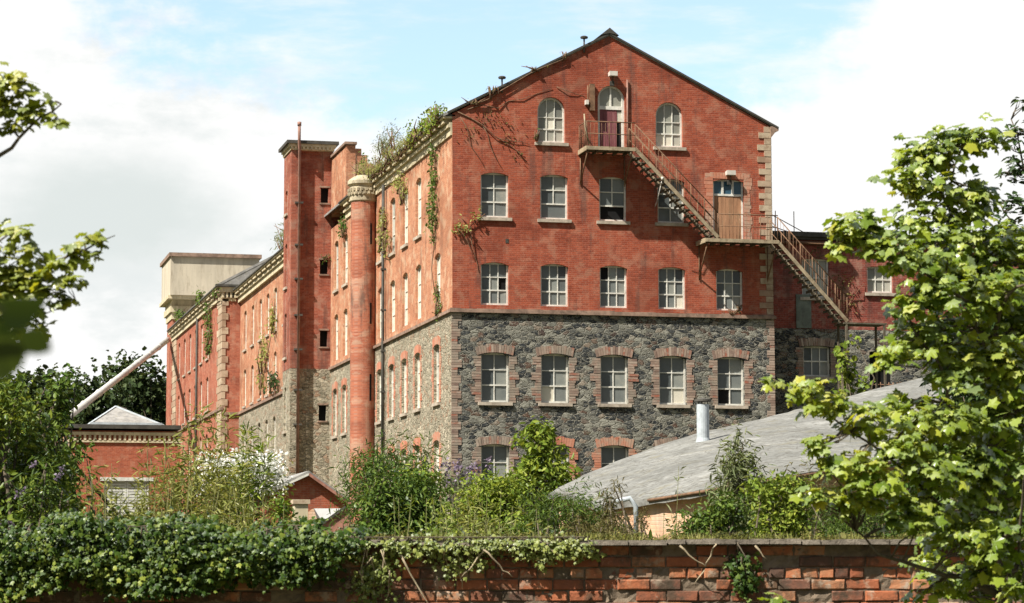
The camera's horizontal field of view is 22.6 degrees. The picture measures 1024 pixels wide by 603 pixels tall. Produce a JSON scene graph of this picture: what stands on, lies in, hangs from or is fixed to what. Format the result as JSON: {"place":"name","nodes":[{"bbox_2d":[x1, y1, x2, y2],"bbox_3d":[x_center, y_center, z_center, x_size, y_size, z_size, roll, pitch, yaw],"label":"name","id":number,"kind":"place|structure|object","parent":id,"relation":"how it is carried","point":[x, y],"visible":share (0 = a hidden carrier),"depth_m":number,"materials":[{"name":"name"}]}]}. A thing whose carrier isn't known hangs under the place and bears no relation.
{"place":"outdoors","nodes":[
{"label":"outdoors","id":0,"kind":"place"},
{"bbox_2d":[0,0,1023,395],"label":"sky","id":1,"kind":"structure","parent":0,"point":[180,113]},
{"bbox_3d":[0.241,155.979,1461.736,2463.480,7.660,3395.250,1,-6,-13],"label":"ground","id":2,"kind":"structure","parent":0,"visible":0},
{"bbox_2d":[0,296,51,380],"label":"branch","id":3,"kind":"object","parent":2,"relation":"on","point":[17,313],"visible":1,"depth_m":1.78,"materials":[{"name":"green plant"}]},
{"bbox_2d":[0,402,73,509],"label":"tree","id":4,"kind":"object","parent":2,"relation":"on","point":[37,443],"visible":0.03,"depth_m":33.76,"materials":[{"name":"green plant"}]},
{"bbox_2d":[0,445,76,535],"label":"buddleia","id":5,"kind":"object","parent":2,"relation":"on","point":[42,483],"visible":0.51,"depth_m":19.80,"materials":[{"name":"green plant"}]},
{"bbox_2d":[0,359,92,466],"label":"tree","id":6,"kind":"object","parent":2,"relation":"on","point":[41,385],"visible":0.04,"depth_m":199.12,"materials":[{"name":"green plant"}]},
{"bbox_2d":[0,368,97,531],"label":"shrub","id":7,"kind":"object","parent":2,"relation":"on","point":[16,415],"visible":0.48,"depth_m":20.46,"materials":[{"name":"green plant"}]},
{"bbox_2d":[0,61,114,337],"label":"maple tree","id":8,"kind":"object","parent":2,"relation":"on","point":[15,280],"visible":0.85,"depth_m":8.99,"materials":[{"name":"green plant"}]},
{"bbox_2d":[33,363,118,515],"bbox_3d":[-6.827,2.660,39.828,1.468,3.417,0.917,1,-6,-13],"label":"tree","id":9,"kind":"object","parent":2,"relation":"on","point":[54,390],"visible":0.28,"depth_m":39.83,"materials":[{"name":"green plant"}]},
{"bbox_2d":[54,357,135,423],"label":"tree","id":10,"kind":"object","parent":2,"relation":"on","point":[105,402],"visible":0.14,"depth_m":223.50,"materials":[{"name":"green plant"}]},
{"bbox_2d":[73,457,153,522],"bbox_3d":[-4.236,2.715,26.885,0.965,2.161,0.760,1,-6,-13],"label":"willowherb","id":11,"kind":"object","parent":2,"relation":"on","point":[112,505],"visible":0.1,"depth_m":26.91,"materials":[{"name":"green plant"}]},
{"bbox_2d":[63,406,182,518],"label":"brick outbuilding","id":12,"kind":"structure","parent":2,"relation":"on","point":[121,435],"depth_m":140.32,"materials":[{"name":"red brick"}]},
{"bbox_2d":[100,477,153,518],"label":"window","id":13,"kind":"structure","parent":12,"relation":"in","point":[121,482],"depth_m":140.17,"materials":[{"name":"white wood"}]},
{"bbox_2d":[99,346,166,424],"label":"tree","id":14,"kind":"object","parent":2,"relation":"on","point":[147,392],"visible":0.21,"depth_m":233.19,"materials":[{"name":"green plant"}]},
{"bbox_2d":[124,438,187,522],"bbox_3d":[-4.215,2.751,29.879,0.857,2.312,0.793,0,-6,2],"label":"willowherb","id":15,"kind":"object","parent":2,"relation":"on","point":[137,481],"visible":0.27,"depth_m":29.93,"materials":[{"name":"green plant"}]},
{"bbox_2d":[135,479,219,524],"bbox_3d":[-2.917,2.602,21.823,0.864,2.190,0.839,-2,-6,13],"label":"willowherb","id":16,"kind":"object","parent":2,"relation":"on","point":[177,506],"visible":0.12,"depth_m":21.95,"materials":[{"name":"green plant"}]},
{"bbox_2d":[149,432,210,519],"bbox_3d":[-4.266,2.837,32.935,0.946,2.368,0.850,1,-6,-13],"label":"sapling","id":17,"kind":"object","parent":2,"relation":"on","point":[191,490],"visible":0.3,"depth_m":32.95,"materials":[{"name":"green plant"}]},
{"bbox_2d":[168,400,240,519],"bbox_3d":[-4.355,2.744,35.860,1.077,2.761,1.007,1,-6,-13],"label":"sapling","id":18,"kind":"object","parent":2,"relation":"on","point":[198,429],"visible":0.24,"depth_m":35.97,"materials":[{"name":"green plant"}]},
{"bbox_2d":[159,252,261,424],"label":"water tank","id":19,"kind":"object","parent":2,"relation":"on","point":[184,275],"visible":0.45,"depth_m":189.68,"materials":[{"name":"beige metal"}]},
{"bbox_2d":[70,337,169,419],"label":"conveyor duct","id":20,"kind":"object","parent":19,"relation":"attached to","point":[94,396],"visible":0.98,"depth_m":161.90,"materials":[{"name":"grey metal"}]},
{"bbox_2d":[167,255,272,519],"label":"end pavilion","id":21,"kind":"structure","parent":2,"relation":"on","point":[214,376],"depth_m":165.93,"materials":[{"name":"red brick"}]},
{"bbox_2d":[201,301,213,359],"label":"hanging vine","id":22,"kind":"object","parent":21,"relation":"attached to","point":[208,317],"visible":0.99,"depth_m":166.18,"materials":[{"name":"green plant"}]},
{"bbox_2d":[186,427,255,530],"bbox_3d":[-3.873,2.858,33.874,1.096,2.384,0.744,-2,-7,20],"label":"sapling","id":23,"kind":"object","parent":2,"relation":"on","point":[224,479],"visible":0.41,"depth_m":33.86,"materials":[{"name":"green plant"}]},
{"bbox_2d":[185,479,266,537],"bbox_3d":[-2.526,2.652,22.877,0.939,2.124,0.842,1,-6,-13],"label":"willowherb","id":24,"kind":"object","parent":2,"relation":"on","point":[225,494],"visible":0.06,"depth_m":22.90,"materials":[{"name":"green plant"}]},
{"bbox_2d":[187,447,295,532],"bbox_3d":[-6.535,4.659,61.815,2.588,2.409,2.205,1,-6,-13],"label":"white bush","id":25,"kind":"object","parent":2,"relation":"on","point":[278,475],"visible":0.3,"depth_m":61.44,"materials":[{"name":"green plant"}]},
{"bbox_2d":[216,421,278,534],"bbox_3d":[-3.935,2.968,37.816,1.075,2.445,0.988,1,-6,-13],"label":"sapling","id":26,"kind":"object","parent":2,"relation":"on","point":[255,494],"visible":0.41,"depth_m":37.85,"materials":[{"name":"green plant"}]},
{"bbox_2d":[217,491,291,532],"bbox_3d":[-2.205,2.655,21.881,0.850,2.090,0.616,-2,-7,18],"label":"willowherb","id":27,"kind":"object","parent":2,"relation":"on","point":[244,518],"visible":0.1,"depth_m":22.00,"materials":[{"name":"green plant"}]},
{"bbox_2d":[233,246,283,519],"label":"brick wing","id":28,"kind":"structure","parent":2,"relation":"on","point":[257,290],"depth_m":150.50,"materials":[{"name":"red brick"}]},
{"bbox_2d":[255,299,277,394],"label":"hanging vine","id":29,"kind":"object","parent":28,"relation":"attached to","point":[260,381],"visible":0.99,"depth_m":148.62,"materials":[{"name":"green plant"}]},
{"bbox_2d":[267,491,299,526],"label":"shrub","id":30,"kind":"object","parent":2,"relation":"on","point":[286,509],"visible":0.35,"depth_m":43.98,"materials":[{"name":"green plant"}]},
{"bbox_2d":[245,471,352,527],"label":"gabled shed","id":31,"kind":"structure","parent":2,"relation":"on","point":[318,492],"depth_m":84.93,"materials":[{"name":"brick"}]},
{"bbox_2d":[291,499,309,524],"bbox_3d":[-3.718,4.171,44.921,0.300,1.386,0.300,1,-6,-13],"label":"gatepost","id":32,"kind":"object","parent":2,"relation":"on","point":[300,506],"visible":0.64,"depth_m":44.86,"materials":[{"name":"beige stone"}]},
{"bbox_2d":[278,122,372,484],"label":"stair tower","id":33,"kind":"structure","parent":2,"relation":"on","point":[318,175],"depth_m":126.78,"materials":[{"name":"brick"}]},
{"bbox_2d":[308,506,350,533],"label":"lean to","id":34,"kind":"object","parent":2,"relation":"on","point":[320,512],"visible":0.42,"depth_m":65.50,"materials":[{"name":"red tile"}]},
{"bbox_2d":[327,425,453,530],"bbox_3d":[-2.362,3.846,51.917,2.932,2.653,2.436,1,-6,-13],"label":"shrub","id":35,"kind":"object","parent":2,"relation":"on","point":[361,486],"visible":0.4,"depth_m":51.69,"materials":[{"name":"green plant"}]},
{"bbox_2d":[347,459,455,539],"bbox_3d":[-1.430,3.107,33.921,1.600,2.027,1.114,1,-6,-13],"label":"shrub","id":36,"kind":"object","parent":2,"relation":"on","point":[375,517],"visible":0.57,"depth_m":33.83,"materials":[{"name":"green plant"}]},
{"bbox_2d":[384,492,454,539],"bbox_3d":[-0.694,2.702,22.896,0.882,2.018,0.766,1,-6,-13],"label":"willowherb","id":37,"kind":"object","parent":2,"relation":"on","point":[438,520],"visible":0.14,"depth_m":22.97,"materials":[{"name":"green plant"}]},
{"bbox_2d":[399,456,443,533],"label":"shrub","id":38,"kind":"object","parent":2,"relation":"on","point":[426,473],"visible":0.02,"depth_m":44.90,"materials":[{"name":"green plant"}]},
{"bbox_2d":[420,456,491,528],"bbox_3d":[-1.203,4.652,59.845,1.950,2.080,1.848,-2,-6,16],"label":"buddleia","id":39,"kind":"object","parent":2,"relation":"on","point":[459,475],"visible":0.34,"depth_m":59.81,"materials":[{"name":"green plant"}]},
{"bbox_2d":[438,484,514,536],"bbox_3d":[-0.369,2.795,25.868,0.913,1.907,0.884,1,-6,-13],"label":"willowherb","id":40,"kind":"object","parent":2,"relation":"on","point":[485,524],"visible":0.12,"depth_m":25.87,"materials":[{"name":"green plant"}]},
{"bbox_2d":[424,462,557,535],"bbox_3d":[-0.169,2.921,29.912,1.652,2.099,1.375,1,-6,-13],"label":"shrub","id":41,"kind":"object","parent":2,"relation":"on","point":[508,499],"visible":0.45,"depth_m":29.88,"materials":[{"name":"green plant"}]},
{"bbox_2d":[97,507,919,538],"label":"undergrowth","id":42,"kind":"object","parent":2,"relation":"on","point":[650,535],"depth_m":41.86,"materials":[{"name":"green plant"}]},
{"bbox_2d":[2,539,1023,602],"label":"boundary wall","id":43,"kind":"structure","parent":2,"relation":"on","point":[793,571],"depth_m":17.69,"materials":[{"name":"brick"}]},
{"bbox_2d":[0,505,381,602],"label":"wall ivy","id":44,"kind":"object","parent":43,"relation":"attached to","point":[80,545],"depth_m":17.40,"materials":[{"name":"green plant"}]},
{"bbox_2d":[337,547,388,602],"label":"wall ivy","id":45,"kind":"object","parent":43,"relation":"attached to","point":[368,572],"depth_m":17.59,"materials":[{"name":"green plant"}]},
{"bbox_2d":[360,550,400,602],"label":"wall ivy","id":46,"kind":"object","parent":43,"relation":"attached to","point":[384,579],"depth_m":17.60,"materials":[{"name":"green plant"}]},
{"bbox_2d":[418,538,509,588],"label":"wall ivy","id":47,"kind":"object","parent":43,"relation":"attached to","point":[456,561],"depth_m":17.61,"materials":[{"name":"green plant"}]},
{"bbox_2d":[325,527,606,577],"bbox_3d":[-0.367,1.741,17.769,2.052,0.362,0.562,0,-6,1],"label":"wall ivy","id":48,"kind":"object","parent":43,"relation":"attached to","point":[542,557],"depth_m":17.58,"materials":[{"name":"green plant"}]},
{"bbox_2d":[400,543,766,602],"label":"bare creeper","id":49,"kind":"object","parent":43,"relation":"attached to","point":[489,554],"visible":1,"depth_m":17.57,"materials":[{"name":"brown plant"}]},
{"bbox_2d":[332,522,1023,541],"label":"wall moss","id":50,"kind":"object","parent":43,"relation":"on","point":[766,537],"depth_m":17.73,"materials":[{"name":"green plant"}]},
{"bbox_2d":[406,531,1023,540],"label":"wall grass","id":51,"kind":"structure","parent":43,"relation":"on","point":[844,535],"depth_m":17.77,"materials":[{"name":"green plant"}]},
{"bbox_2d":[723,542,772,602],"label":"wall ivy","id":52,"kind":"object","parent":43,"relation":"attached to","point":[747,583],"depth_m":17.63,"materials":[{"name":"green plant"}]},
{"bbox_2d":[507,416,582,528],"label":"tree","id":53,"kind":"object","parent":2,"relation":"on","point":[540,465],"visible":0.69,"depth_m":73.56,"materials":[{"name":"green plant"}]},
{"bbox_2d":[324,28,778,523],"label":"brick mill","id":54,"kind":"object","parent":2,"relation":"on","point":[595,321],"visible":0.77,"depth_m":101.00,"materials":[{"name":"red brick"}]},
{"bbox_2d":[375,207,391,260],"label":"hanging vine","id":55,"kind":"object","parent":54,"relation":"attached to","point":[382,234],"visible":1,"depth_m":112.63,"materials":[{"name":"green plant"}]},
{"bbox_2d":[363,129,410,182],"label":"gutter plants","id":56,"kind":"object","parent":54,"relation":"on","point":[378,165],"visible":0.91,"depth_m":109.89,"materials":[{"name":"green plant"}]},
{"bbox_2d":[371,118,404,161],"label":"roof bush","id":57,"kind":"object","parent":54,"relation":"on","point":[387,144],"visible":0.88,"depth_m":111.21,"materials":[{"name":"green plant"}]},
{"bbox_2d":[386,356,395,420],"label":"window","id":58,"kind":"structure","parent":54,"relation":"in","point":[391,360],"depth_m":111.04,"materials":[{"name":"white paint"}]},
{"bbox_2d":[399,350,407,416],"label":"window","id":59,"kind":"structure","parent":54,"relation":"in","point":[404,354],"depth_m":108.33,"materials":[{"name":"white paint"}]},
{"bbox_2d":[412,344,421,412],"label":"window","id":60,"kind":"structure","parent":54,"relation":"in","point":[417,349],"depth_m":105.57,"materials":[{"name":"white paint"}]},
{"bbox_2d":[403,101,447,149],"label":"gutter plants","id":61,"kind":"object","parent":54,"relation":"on","point":[426,124],"visible":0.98,"depth_m":101.92,"materials":[{"name":"green plant"}]},
{"bbox_2d":[423,138,438,294],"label":"hanging vine","id":62,"kind":"object","parent":54,"relation":"attached to","point":[432,182],"visible":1,"depth_m":102.28,"materials":[{"name":"green plant"}]},
{"bbox_2d":[431,335,441,406],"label":"window","id":63,"kind":"structure","parent":54,"relation":"in","point":[437,340],"depth_m":101.82,"materials":[{"name":"white paint"}]},
{"bbox_2d":[481,263,507,304],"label":"window","id":64,"kind":"structure","parent":54,"relation":"in","point":[494,276],"depth_m":99.64,"materials":[{"name":"grey glass"}]},
{"bbox_2d":[471,344,518,405],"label":"window","id":65,"kind":"structure","parent":54,"relation":"in","point":[493,368],"depth_m":99.20,"materials":[{"name":"white paint"}]},
{"bbox_2d":[472,435,518,484],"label":"window","id":66,"kind":"structure","parent":54,"relation":"in","point":[499,453],"depth_m":98.86,"materials":[{"name":"white paint"}]},
{"bbox_2d":[480,173,511,220],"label":"window","id":67,"kind":"structure","parent":54,"relation":"in","point":[494,189],"depth_m":100.00,"materials":[{"name":"grey glass"}]},
{"bbox_2d":[461,51,566,104],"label":"verge grass","id":68,"kind":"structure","parent":54,"relation":"on","point":[476,102],"depth_m":100.23,"materials":[{"name":"brown plant"}]},
{"bbox_2d":[457,87,584,167],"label":"wall creeper","id":69,"kind":"object","parent":54,"relation":"attached to","point":[484,127],"depth_m":100.01,"materials":[{"name":"brown plant"}]},
{"bbox_2d":[535,98,568,145],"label":"window","id":70,"kind":"structure","parent":54,"relation":"in","point":[550,121],"depth_m":100.86,"materials":[{"name":"grey glass"}]},
{"bbox_2d":[541,264,567,306],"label":"window","id":71,"kind":"structure","parent":54,"relation":"in","point":[554,277],"depth_m":100.20,"materials":[{"name":"grey glass"}]},
{"bbox_2d":[537,175,571,222],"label":"window","id":72,"kind":"structure","parent":54,"relation":"in","point":[553,188],"depth_m":100.54,"materials":[{"name":"grey glass"}]},
{"bbox_2d":[531,345,579,406],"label":"window","id":73,"kind":"structure","parent":54,"relation":"in","point":[553,382],"depth_m":99.73,"materials":[{"name":"white paint"}]},
{"bbox_2d":[546,436,578,486],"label":"window","id":74,"kind":"structure","parent":54,"relation":"in","point":[564,440],"depth_m":99.42,"materials":[{"name":"orange brick"}]},
{"bbox_2d":[598,86,623,146],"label":"door","id":75,"kind":"structure","parent":54,"relation":"in","point":[610,99],"depth_m":101.43,"materials":[{"name":"white paint"}]},
{"bbox_2d":[600,266,626,307],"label":"window","id":76,"kind":"structure","parent":54,"relation":"in","point":[612,278],"depth_m":100.76,"materials":[{"name":"grey glass"}]},
{"bbox_2d":[597,177,629,224],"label":"window","id":77,"kind":"structure","parent":54,"relation":"in","point":[612,191],"depth_m":101.11,"materials":[{"name":"grey glass"}]},
{"bbox_2d":[590,346,638,406],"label":"window","id":78,"kind":"structure","parent":54,"relation":"in","point":[612,388],"depth_m":100.29,"materials":[{"name":"white paint"}]},
{"bbox_2d":[592,436,636,470],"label":"window","id":79,"kind":"structure","parent":54,"relation":"in","point":[609,454],"depth_m":99.95,"materials":[{"name":"orange brick"}]},
{"bbox_2d":[653,103,685,150],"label":"window","id":80,"kind":"structure","parent":54,"relation":"in","point":[668,116],"depth_m":101.97,"materials":[{"name":"grey glass"}]},
{"bbox_2d":[658,267,684,308],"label":"window","id":81,"kind":"structure","parent":54,"relation":"in","point":[671,284],"depth_m":101.30,"materials":[{"name":"grey glass"}]},
{"bbox_2d":[655,179,688,226],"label":"window","id":82,"kind":"structure","parent":54,"relation":"in","point":[667,215],"depth_m":101.63,"materials":[{"name":"grey glass"}]},
{"bbox_2d":[650,347,695,407],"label":"window","id":83,"kind":"structure","parent":54,"relation":"in","point":[670,392],"depth_m":100.86,"materials":[{"name":"white paint"}]},
{"bbox_2d":[704,172,752,238],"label":"door","id":84,"kind":"structure","parent":54,"relation":"in","point":[725,198],"depth_m":102.15,"materials":[{"name":"brown paint"}]},
{"bbox_2d":[716,269,741,310],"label":"window","id":85,"kind":"structure","parent":54,"relation":"in","point":[728,281],"depth_m":101.85,"materials":[{"name":"grey glass"}]},
{"bbox_2d":[708,348,753,408],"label":"window","id":86,"kind":"structure","parent":54,"relation":"in","point":[728,370],"depth_m":101.40,"materials":[{"name":"white paint"}]},
{"bbox_2d":[578,114,886,395],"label":"fire escape","id":87,"kind":"object","parent":54,"relation":"attached to","point":[707,239],"visible":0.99,"depth_m":101.06,"materials":[{"name":"metal"}]},
{"bbox_2d":[506,476,626,536],"bbox_3d":[0.565,2.705,23.880,1.221,2.177,0.897,1,-6,-13],"label":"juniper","id":88,"kind":"object","parent":2,"relation":"on","point":[549,517],"visible":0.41,"depth_m":23.84,"materials":[{"name":"green plant"}]},
{"bbox_2d":[559,507,634,539],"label":"shrub","id":89,"kind":"object","parent":2,"relation":"on","point":[600,529],"visible":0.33,"depth_m":21.04,"materials":[{"name":"green plant"}]},
{"bbox_2d":[593,475,633,534],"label":"shrub","id":90,"kind":"object","parent":2,"relation":"on","point":[610,504],"visible":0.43,"depth_m":23.93,"materials":[{"name":"green plant"}]},
{"bbox_2d":[626,505,650,539],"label":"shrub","id":91,"kind":"object","parent":2,"relation":"on","point":[642,523],"visible":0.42,"depth_m":21.98,"materials":[{"name":"green plant"}]},
{"bbox_2d":[662,488,755,536],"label":"shrub","id":92,"kind":"object","parent":2,"relation":"on","point":[730,515],"visible":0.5,"depth_m":21.92,"materials":[{"name":"green plant"}]},
{"bbox_2d":[698,418,782,537],"bbox_3d":[2.183,2.465,24.861,1.140,2.690,0.960,-2,-7,20],"label":"buddleia","id":93,"kind":"object","parent":2,"relation":"on","point":[734,473],"visible":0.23,"depth_m":24.94,"materials":[{"name":"green plant"}]},
{"bbox_2d":[549,378,967,538],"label":"felt roofed shed","id":94,"kind":"structure","parent":2,"relation":"on","point":[649,480],"depth_m":57.38,"materials":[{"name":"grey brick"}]},
{"bbox_2d":[694,398,710,441],"bbox_3d":[4.733,3.004,63.451,0.440,1.250,0.440,1,-6,-13],"label":"flue pipe","id":95,"kind":"object","parent":94,"relation":"on","point":[702,422],"visible":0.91,"depth_m":63.33,"materials":[{"name":"metal"}]},
{"bbox_2d":[736,465,828,539],"bbox_3d":[2.481,2.611,22.791,0.860,2.323,0.947,1,-6,-13],"label":"shrub","id":96,"kind":"object","parent":2,"relation":"on","point":[764,496],"visible":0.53,"depth_m":22.86,"materials":[{"name":"green plant"}]},
{"bbox_2d":[776,460,848,539],"bbox_3d":[2.903,2.670,24.895,0.988,2.281,0.876,0,-6,0],"label":"shrub","id":97,"kind":"object","parent":2,"relation":"on","point":[820,516],"visible":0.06,"depth_m":25.02,"materials":[{"name":"green plant"}]},
{"bbox_2d":[830,334,875,396],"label":"shrub","id":98,"kind":"object","parent":2,"relation":"on","point":[846,378],"visible":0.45,"depth_m":96.65,"materials":[{"name":"green plant"}]},
{"bbox_2d":[805,478,902,538],"bbox_3d":[2.907,2.604,21.921,1.007,2.317,0.758,1,-6,-13],"label":"shrub","id":99,"kind":"object","parent":2,"relation":"on","point":[841,527],"visible":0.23,"depth_m":21.93,"materials":[{"name":"green plant"}]},
{"bbox_2d":[757,112,1023,602],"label":"sycamore","id":100,"kind":"object","parent":2,"relation":"on","point":[977,482],"visible":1,"depth_m":12.85,"materials":[{"name":"green plant"}]},
{"bbox_2d":[772,211,1017,414],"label":"brick annexe","id":101,"kind":"structure","parent":2,"relation":"on","point":[805,335],"depth_m":104.67,"materials":[{"name":"red brick"}]},
{"bbox_2d":[796,294,811,327],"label":"door","id":102,"kind":"structure","parent":101,"relation":"in","point":[803,307],"depth_m":104.37,"materials":[{"name":"grey paint"}]},
{"bbox_2d":[800,259,832,300],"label":"window","id":103,"kind":"structure","parent":101,"relation":"in","point":[823,263],"depth_m":104.90,"materials":[{"name":"grey glass"}]},
{"bbox_2d":[795,337,837,379],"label":"window","id":104,"kind":"structure","parent":101,"relation":"in","point":[815,358],"depth_m":104.44,"materials":[{"name":"grey glass"}]},
{"bbox_2d":[865,267,896,295],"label":"window","id":105,"kind":"structure","parent":101,"relation":"in","point":[878,284],"depth_m":105.49,"materials":[{"name":"white glass"}]},
{"bbox_2d":[868,440,1023,537],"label":"shrub","id":106,"kind":"object","parent":2,"relation":"on","point":[939,498],"visible":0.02,"depth_m":23.95,"materials":[{"name":"green plant"}]},
{"bbox_2d":[919,224,1023,452],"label":"tree","id":107,"kind":"object","parent":2,"relation":"on","point":[968,397],"visible":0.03,"depth_m":44.62,"materials":[{"name":"green plant"}]},
{"bbox_2d":[984,97,1023,238],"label":"ash tree","id":108,"kind":"object","parent":2,"relation":"on","point":[1018,172],"visible":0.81,"depth_m":17.45,"materials":[{"name":"green plant"}]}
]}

